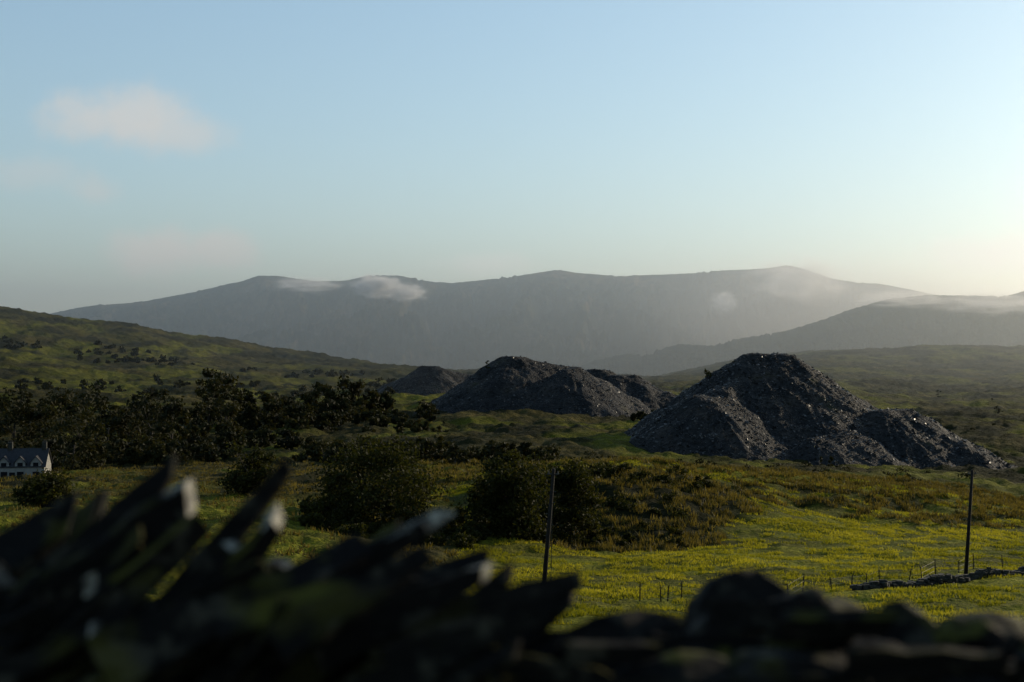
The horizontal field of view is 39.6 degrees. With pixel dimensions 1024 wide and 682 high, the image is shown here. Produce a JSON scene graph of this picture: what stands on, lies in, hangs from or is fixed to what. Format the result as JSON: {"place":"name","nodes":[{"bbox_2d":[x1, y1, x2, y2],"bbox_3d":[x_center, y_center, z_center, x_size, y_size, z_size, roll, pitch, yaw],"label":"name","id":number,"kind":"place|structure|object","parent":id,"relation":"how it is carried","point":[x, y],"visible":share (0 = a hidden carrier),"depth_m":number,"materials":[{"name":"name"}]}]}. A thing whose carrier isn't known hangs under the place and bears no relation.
{"place":"outdoors","nodes":[
{"label":"outdoors","id":0,"kind":"place"},
{"bbox_2d":[51,265,935,369],"bbox_3d":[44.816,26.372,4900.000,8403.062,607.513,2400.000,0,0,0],"label":"mountain","id":1,"kind":"structure","parent":0,"point":[562,317],"depth_m":4779.76,"materials":[{"name":"grey stone"}]},
{"bbox_2d":[0,306,1023,629],"bbox_3d":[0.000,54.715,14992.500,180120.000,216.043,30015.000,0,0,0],"label":"ground","id":2,"kind":"structure","parent":0,"point":[968,382],"depth_m":390.78,"materials":[{"name":"green plant"}]},
{"bbox_2d":[0,439,52,477],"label":"cottage","id":3,"kind":"structure","parent":2,"relation":"on","point":[17,461],"depth_m":227.01,"materials":[{"name":"paint"}]},
{"bbox_2d":[1,463,38,477],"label":"windows and door","id":4,"kind":"structure","parent":3,"relation":"in","point":[3,474],"depth_m":226.07,"materials":[{"name":"black glass"}]},
{"bbox_2d":[8,467,76,507],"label":"hawthorn tree","id":5,"kind":"object","parent":2,"relation":"on","point":[43,490],"visible":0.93,"depth_m":148.34,"materials":[{"name":"green plant"}]},
{"bbox_2d":[0,455,457,566],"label":"rough grass","id":6,"kind":"structure","parent":2,"relation":"on","point":[190,471],"depth_m":178.11,"materials":[{"name":"green plant"}]},
{"bbox_2d":[215,441,279,495],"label":"hawthorn tree","id":7,"kind":"object","parent":2,"relation":"on","point":[250,475],"visible":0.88,"depth_m":164.34,"materials":[{"name":"green plant"}]},
{"bbox_2d":[316,469,356,514],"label":"hawthorn tree","id":8,"kind":"object","parent":2,"relation":"on","point":[329,501],"visible":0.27,"depth_m":142.13,"materials":[{"name":"green plant"}]},
{"bbox_2d":[296,433,460,527],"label":"hawthorn tree","id":9,"kind":"object","parent":2,"relation":"on","point":[364,497],"visible":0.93,"depth_m":138.37,"materials":[{"name":"green plant"}]},
{"bbox_2d":[377,366,472,395],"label":"slate spoil heap","id":10,"kind":"object","parent":2,"relation":"on","point":[407,384],"visible":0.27,"depth_m":629.02,"materials":[{"name":"grey stone"}]},
{"bbox_2d":[0,335,1002,496],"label":"woodland","id":11,"kind":"object","parent":2,"relation":"on","point":[331,411],"visible":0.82,"depth_m":343.91,"materials":[{"name":"green plant"}]},
{"bbox_2d":[447,449,556,541],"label":"hawthorn tree","id":12,"kind":"object","parent":2,"relation":"on","point":[499,486],"visible":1,"depth_m":139.83,"materials":[{"name":"green plant"}]},
{"bbox_2d":[298,461,713,550],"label":"bramble scrub","id":13,"kind":"object","parent":2,"relation":"on","point":[467,534],"visible":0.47,"depth_m":143.31,"materials":[{"name":"green plant"}]},
{"bbox_2d":[0,454,1023,681],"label":"slate stone wall","id":14,"kind":"structure","parent":2,"relation":"on","point":[80,585],"depth_m":1.73,"materials":[{"name":"grey stone"}]},
{"bbox_2d":[414,356,675,416],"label":"slate spoil heap","id":15,"kind":"object","parent":2,"relation":"on","point":[563,404],"visible":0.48,"depth_m":487.94,"materials":[{"name":"grey stone"}]},
{"bbox_2d":[542,468,558,577],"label":"telegraph pole","id":16,"kind":"object","parent":2,"relation":"on","point":[547,535],"visible":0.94,"depth_m":77.91,"materials":[{"name":"brown wood"}]},
{"bbox_2d":[530,455,606,537],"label":"hawthorn tree","id":17,"kind":"object","parent":2,"relation":"on","point":[572,480],"visible":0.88,"depth_m":145.54,"materials":[{"name":"green plant"}]},
{"bbox_2d":[378,352,1018,468],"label":"slate fragments","id":18,"kind":"object","parent":2,"relation":"on","point":[763,413],"visible":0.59,"depth_m":351.15,"materials":[{"name":"grey stone"}]},
{"bbox_2d":[704,368,711,380],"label":"hawthorn tree","id":19,"kind":"object","parent":2,"relation":"on","point":[706,372],"visible":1,"depth_m":367.93,"materials":[{"name":"green plant"}]},
{"bbox_2d":[416,455,1023,553],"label":"rough grass","id":20,"kind":"structure","parent":2,"relation":"on","point":[980,512],"depth_m":178.63,"materials":[{"name":"green plant"}]},
{"bbox_2d":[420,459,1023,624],"bbox_3d":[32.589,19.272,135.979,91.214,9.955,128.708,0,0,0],"label":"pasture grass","id":21,"kind":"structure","parent":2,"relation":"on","point":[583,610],"depth_m":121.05,"materials":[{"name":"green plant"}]},
{"bbox_2d":[624,353,1017,469],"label":"slate spoil heap","id":22,"kind":"object","parent":2,"relation":"on","point":[901,439],"visible":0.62,"depth_m":345.17,"materials":[{"name":"grey stone"}]},
{"bbox_2d":[639,553,1023,601],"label":"wire fence","id":23,"kind":"object","parent":2,"relation":"on","point":[640,583],"visible":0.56,"depth_m":98.22,"materials":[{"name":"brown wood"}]},
{"bbox_2d":[849,566,1023,590],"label":"dry stone wall","id":24,"kind":"structure","parent":2,"relation":"on","point":[938,578],"depth_m":100.59,"materials":[{"name":"grey stone"}]},
{"bbox_2d":[964,470,976,573],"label":"telegraph pole","id":25,"kind":"object","parent":2,"relation":"on","point":[969,527],"visible":0.94,"depth_m":104.90,"materials":[{"name":"brown wood"}]},
{"bbox_2d":[0,0,1023,313],"label":"sky","id":26,"kind":"structure","parent":0,"point":[150,149],"materials":[{"name":"blue"}]},
{"bbox_2d":[579,291,1023,375],"bbox_3d":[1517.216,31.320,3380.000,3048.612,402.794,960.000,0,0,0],"label":"hill ridge","id":27,"kind":"structure","parent":0,"point":[977,320],"depth_m":3406.09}
]}

